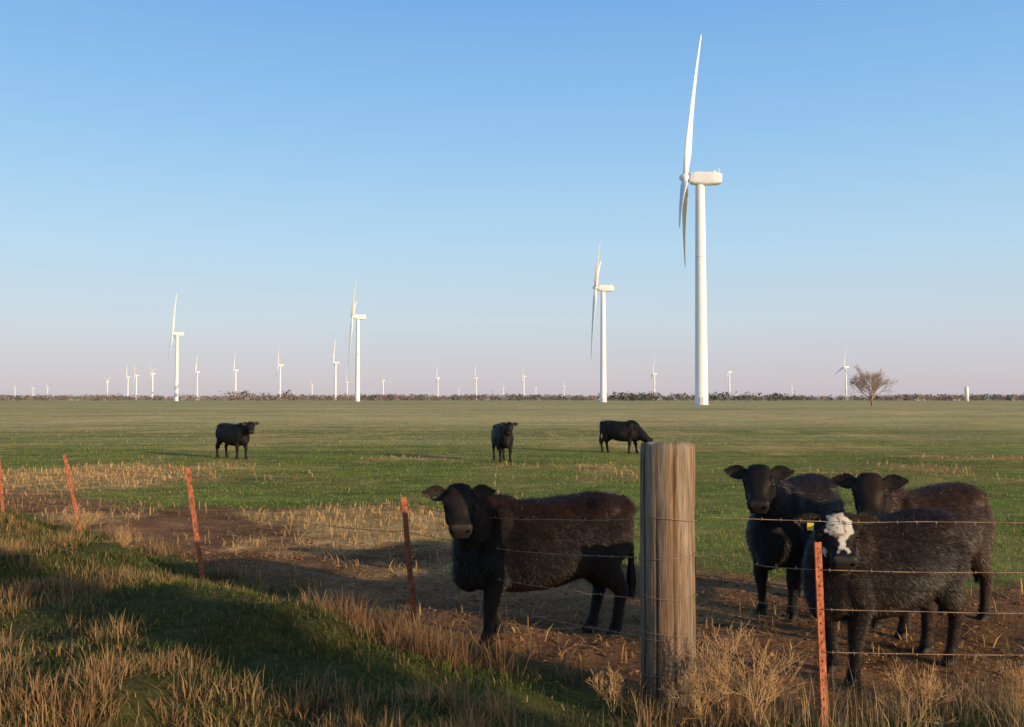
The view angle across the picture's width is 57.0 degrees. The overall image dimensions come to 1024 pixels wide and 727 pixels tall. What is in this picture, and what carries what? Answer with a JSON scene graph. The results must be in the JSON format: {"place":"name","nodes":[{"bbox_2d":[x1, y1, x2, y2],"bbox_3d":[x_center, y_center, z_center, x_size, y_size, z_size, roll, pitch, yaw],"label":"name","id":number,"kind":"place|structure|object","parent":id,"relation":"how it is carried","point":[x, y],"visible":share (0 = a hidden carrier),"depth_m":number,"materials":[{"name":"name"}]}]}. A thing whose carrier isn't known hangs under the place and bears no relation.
{"place":"outdoors","nodes":[
{"label":"outdoors","id":0,"kind":"place"},
{"bbox_2d":[0,508,978,726],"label":"bank grass","id":1,"kind":"structure","parent":0,"point":[11,517],"depth_m":6.45,"materials":[{"name":"green plant"}]},
{"bbox_2d":[0,400,1023,726],"bbox_3d":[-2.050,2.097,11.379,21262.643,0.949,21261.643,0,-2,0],"label":"ground","id":2,"kind":"structure","parent":0,"point":[428,430],"depth_m":14.25,"materials":[{"name":"green plant"}]},
{"bbox_2d":[0,461,4,511],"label":"metal fence post","id":3,"kind":"object","parent":2,"relation":"on","point":[1,497],"visible":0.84,"depth_m":16.22,"materials":[{"name":"metal"}]},
{"bbox_2d":[63,454,81,531],"bbox_3d":[-6.468,2.063,13.943,0.049,1.460,0.044,-12,-2,-20],"label":"metal fence post","id":4,"kind":"object","parent":2,"relation":"on","point":[70,483],"visible":0.75,"depth_m":13.94,"materials":[{"name":"metal"}]},
{"bbox_2d":[59,503,105,534],"bbox_3d":[-6.171,2.230,13.463,0.675,0.511,0.335,1,-2,-23],"label":"dry weed","id":5,"kind":"object","parent":2,"relation":"on","point":[83,518],"visible":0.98,"depth_m":13.45,"materials":[{"name":"brown plant"}]},
{"bbox_2d":[103,524,142,549],"bbox_3d":[-4.494,2.075,10.911,0.406,0.462,0.401,0,-2,0],"label":"dry weed","id":6,"kind":"object","parent":2,"relation":"on","point":[122,541],"visible":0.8,"depth_m":10.91,"materials":[{"name":"beige plant"}]},
{"bbox_2d":[124,371,130,395],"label":"wind turbine","id":7,"kind":"object","parent":2,"relation":"on","point":[127,382],"visible":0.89,"depth_m":3313.30,"materials":[{"name":"paint"}]},
{"bbox_2d":[132,365,138,397],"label":"wind turbine","id":8,"kind":"object","parent":2,"relation":"on","point":[136,380],"visible":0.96,"depth_m":3075.37,"materials":[{"name":"paint"}]},
{"bbox_2d":[149,363,154,398],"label":"wind turbine","id":9,"kind":"object","parent":2,"relation":"on","point":[152,373],"visible":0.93,"depth_m":2870.85,"materials":[{"name":"paint"}]},
{"bbox_2d":[168,294,183,400],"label":"wind turbine","id":10,"kind":"object","parent":2,"relation":"on","point":[176,334],"visible":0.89,"depth_m":1117.80,"materials":[{"name":"paint"}]},
{"bbox_2d":[185,468,204,579],"bbox_3d":[-3.381,1.866,10.118,0.049,1.500,0.045,-8,-2,-20],"label":"metal fence post","id":11,"kind":"object","parent":2,"relation":"on","point":[195,526],"visible":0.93,"depth_m":10.11,"materials":[{"name":"metal"}]},
{"bbox_2d":[192,355,199,399],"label":"wind turbine","id":12,"kind":"object","parent":2,"relation":"on","point":[197,372],"visible":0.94,"depth_m":2691.39,"materials":[{"name":"paint"}]},
{"bbox_2d":[231,358,238,394],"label":"wind turbine","id":13,"kind":"object","parent":2,"relation":"on","point":[235,374],"visible":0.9,"depth_m":2532.91,"materials":[{"name":"paint"}]},
{"bbox_2d":[215,421,258,458],"bbox_3d":[-9.073,2.513,31.028,2.018,1.251,0.712,-2,-3,38],"label":"cow","id":14,"kind":"object","parent":2,"relation":"on","point":[235,435],"visible":1,"depth_m":30.76},
{"bbox_2d":[275,352,283,399],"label":"wind turbine","id":15,"kind":"object","parent":2,"relation":"on","point":[280,365],"visible":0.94,"depth_m":2153.30,"materials":[{"name":"paint"}]},
{"bbox_2d":[0,500,660,706],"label":"dead grass","id":16,"kind":"structure","parent":2,"relation":"on","point":[300,581],"depth_m":9.76,"materials":[{"name":"beige plant"}]},
{"bbox_2d":[328,339,338,399],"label":"wind turbine","id":17,"kind":"object","parent":2,"relation":"on","point":[333,362],"visible":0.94,"depth_m":2003.07,"materials":[{"name":"paint"}]},
{"bbox_2d":[348,281,365,400],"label":"wind turbine","id":18,"kind":"object","parent":2,"relation":"on","point":[357,317],"visible":0.87,"depth_m":888.14,"materials":[{"name":"paint"}]},
{"bbox_2d":[0,527,744,726],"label":"dead grass","id":19,"kind":"structure","parent":2,"relation":"on","point":[109,668],"depth_m":5.22,"materials":[{"name":"beige plant"}]},
{"bbox_2d":[401,497,416,620],"bbox_3d":[-0.900,1.879,8.326,0.048,1.400,0.044,-4,-2,-20],"label":"metal fence post","id":20,"kind":"object","parent":2,"relation":"on","point":[408,553],"visible":0.87,"depth_m":8.32,"materials":[{"name":"metal"}]},
{"bbox_2d":[279,583,550,678],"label":"dead grass","id":21,"kind":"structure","parent":2,"relation":"on","point":[399,635],"depth_m":6.91,"materials":[{"name":"beige plant"}]},
{"bbox_2d":[436,368,439,395],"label":"wind turbine","id":22,"kind":"object","parent":2,"relation":"on","point":[437,378],"visible":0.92,"depth_m":3446.18,"materials":[{"name":"paint"}]},
{"bbox_2d":[491,422,517,461],"bbox_3d":[-0.270,2.449,29.704,0.722,1.276,1.949,0,-2,-12],"label":"cow","id":23,"kind":"object","parent":2,"relation":"on","point":[502,438],"visible":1,"depth_m":29.31},
{"bbox_2d":[0,389,1023,400],"bbox_3d":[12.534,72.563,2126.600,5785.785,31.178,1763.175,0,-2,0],"label":"distant trees","id":24,"kind":"object","parent":2,"relation":"on","point":[649,396],"visible":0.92,"depth_m":1439.16,"materials":[{"name":"brown plant"}]},
{"bbox_2d":[1,454,1023,674],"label":"straw litter","id":25,"kind":"object","parent":2,"relation":"on","point":[149,475],"visible":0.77,"depth_m":14.51,"materials":[{"name":"beige plant"}]},
{"bbox_2d":[521,365,525,396],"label":"wind turbine","id":26,"kind":"object","parent":2,"relation":"on","point":[523,382],"visible":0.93,"depth_m":3189.50,"materials":[{"name":"paint"}]},
{"bbox_2d":[421,483,637,651],"bbox_3d":[0.153,1.591,7.644,1.906,1.321,0.722,1,-2,-25],"label":"cow","id":27,"kind":"object","parent":2,"relation":"on","point":[478,534],"visible":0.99,"depth_m":7.43},
{"bbox_2d":[132,540,1023,712],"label":"earth clods","id":28,"kind":"object","parent":2,"relation":"on","point":[606,644],"visible":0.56,"depth_m":8.24,"materials":[{"name":"brown soil"}]},
{"bbox_2d":[591,244,613,401],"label":"wind turbine","id":29,"kind":"object","parent":2,"relation":"on","point":[603,289],"visible":0.91,"depth_m":657.87,"materials":[{"name":"paint"}]},
{"bbox_2d":[587,667,626,712],"bbox_3d":[0.616,2.008,5.826,0.199,0.330,0.312,-2,-3,41],"label":"dry weed","id":30,"kind":"object","parent":2,"relation":"on","point":[613,682],"visible":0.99,"depth_m":5.81,"materials":[{"name":"beige plant"}]},
{"bbox_2d":[599,420,652,453],"bbox_3d":[4.140,2.637,34.221,2.156,1.255,0.735,-1,-3,30],"label":"cow","id":31,"kind":"object","parent":2,"relation":"on","point":[628,431],"visible":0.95,"depth_m":34.05},
{"bbox_2d":[650,360,656,391],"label":"wind turbine","id":32,"kind":"object","parent":2,"relation":"on","point":[654,378],"visible":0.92,"depth_m":2871.26,"materials":[{"name":"paint"}]},
{"bbox_2d":[640,441,696,707],"bbox_3d":[1.020,1.496,6.145,0.372,1.978,0.367,0,-2,0],"label":"wooden fence post","id":33,"kind":"object","parent":2,"relation":"on","point":[667,480],"visible":0.84,"depth_m":6.01,"materials":[{"name":"brown wood"}]},
{"bbox_2d":[0,450,1023,676],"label":"barbed wire","id":34,"kind":"object","parent":33,"relation":"attached to","point":[776,567],"visible":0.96,"depth_m":6.29,"materials":[{"name":"grey metal"}]},
{"bbox_2d":[660,665,734,726],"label":"dry weed","id":35,"kind":"object","parent":2,"relation":"on","point":[697,687],"visible":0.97,"depth_m":5.50,"materials":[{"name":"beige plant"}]},
{"bbox_2d":[679,37,721,404],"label":"wind turbine","id":36,"kind":"object","parent":2,"relation":"on","point":[700,180],"visible":0.91,"depth_m":330.12,"materials":[{"name":"paint"}]},
{"bbox_2d":[677,619,753,722],"bbox_3d":[1.248,1.866,5.718,0.477,0.648,0.670,0,-2,0],"label":"dry weed","id":37,"kind":"object","parent":2,"relation":"on","point":[716,657],"visible":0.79,"depth_m":5.67,"materials":[{"name":"beige plant"}]},
{"bbox_2d":[725,364,732,399],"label":"wind turbine","id":38,"kind":"object","parent":2,"relation":"on","point":[728,371],"visible":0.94,"depth_m":2691.49,"materials":[{"name":"paint"}]},
{"bbox_2d":[709,630,808,726],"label":"dry weed","id":39,"kind":"object","parent":2,"relation":"on","point":[771,675],"visible":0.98,"depth_m":5.47,"materials":[{"name":"beige plant"}]},
{"bbox_2d":[724,464,845,622],"bbox_3d":[2.538,1.569,8.640,0.747,1.393,2.016,-2,-3,36],"label":"cow","id":40,"kind":"object","parent":2,"relation":"on","point":[772,493],"visible":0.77,"depth_m":8.19},
{"bbox_2d":[814,541,828,726],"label":"metal fence post","id":41,"kind":"object","parent":2,"relation":"on","point":[820,611],"visible":0.97,"depth_m":5.56,"materials":[{"name":"metal"}]},
{"bbox_2d":[838,349,849,397],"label":"wind turbine","id":42,"kind":"object","parent":2,"relation":"on","point":[844,367],"visible":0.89,"depth_m":2266.57,"materials":[{"name":"paint"}]},
{"bbox_2d":[848,364,897,405],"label":"bare tree","id":43,"kind":"object","parent":2,"relation":"on","point":[875,384],"visible":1,"depth_m":282.77,"materials":[{"name":"brown plant"}]},
{"bbox_2d":[794,505,972,687],"bbox_3d":[2.619,1.603,6.766,1.814,1.228,0.729,2,-3,-37],"label":"cow","id":44,"kind":"object","parent":2,"relation":"on","point":[904,546],"visible":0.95,"depth_m":6.52},
{"bbox_2d":[831,472,995,639],"bbox_3d":[3.462,1.586,8.089,1.940,1.382,0.755,1,-3,-32],"label":"cow","id":45,"kind":"object","parent":2,"relation":"on","point":[873,493],"visible":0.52,"depth_m":8.00},
{"bbox_2d":[875,655,964,726],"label":"dry weed","id":46,"kind":"object","parent":2,"relation":"on","point":[901,688],"visible":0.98,"depth_m":5.53,"materials":[{"name":"beige plant"}]},
{"bbox_2d":[964,386,968,400],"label":"grain silo","id":47,"kind":"object","parent":2,"relation":"on","point":[966,389],"visible":0.94,"depth_m":997.79,"materials":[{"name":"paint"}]},
{"bbox_2d":[994,659,1023,717],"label":"dry weed","id":48,"kind":"object","parent":2,"relation":"on","point":[1021,682],"visible":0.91,"depth_m":5.73,"materials":[{"name":"brown plant"}]},
{"bbox_2d":[0,443,1023,522],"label":"pasture grass","id":49,"kind":"structure","parent":0,"point":[532,447],"depth_m":26.24,"materials":[{"name":"green plant"}]},
{"bbox_2d":[0,411,1023,445],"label":"pasture grass","id":50,"kind":"structure","parent":0,"point":[515,426],"depth_m":66.19,"materials":[{"name":"green plant"}]},
{"bbox_2d":[0,0,1023,399],"label":"sky","id":51,"kind":"structure","parent":0,"point":[468,165],"materials":[{"name":"blue"}]},
{"bbox_2d":[28,513,1023,662],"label":"pasture grass","id":52,"kind":"structure","parent":0,"point":[782,573],"depth_m":12.35,"materials":[{"name":"green plant"}]},
{"bbox_2d":[602,676,789,726],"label":"dry tall grass","id":53,"kind":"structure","parent":0,"point":[737,710],"depth_m":5.60,"materials":[{"name":"beige plant"}]},
{"bbox_2d":[697,649,1023,726],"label":"dry tall grass","id":54,"kind":"structure","parent":0,"point":[1014,715],"depth_m":5.65,"materials":[{"name":"beige plant"}]}
]}

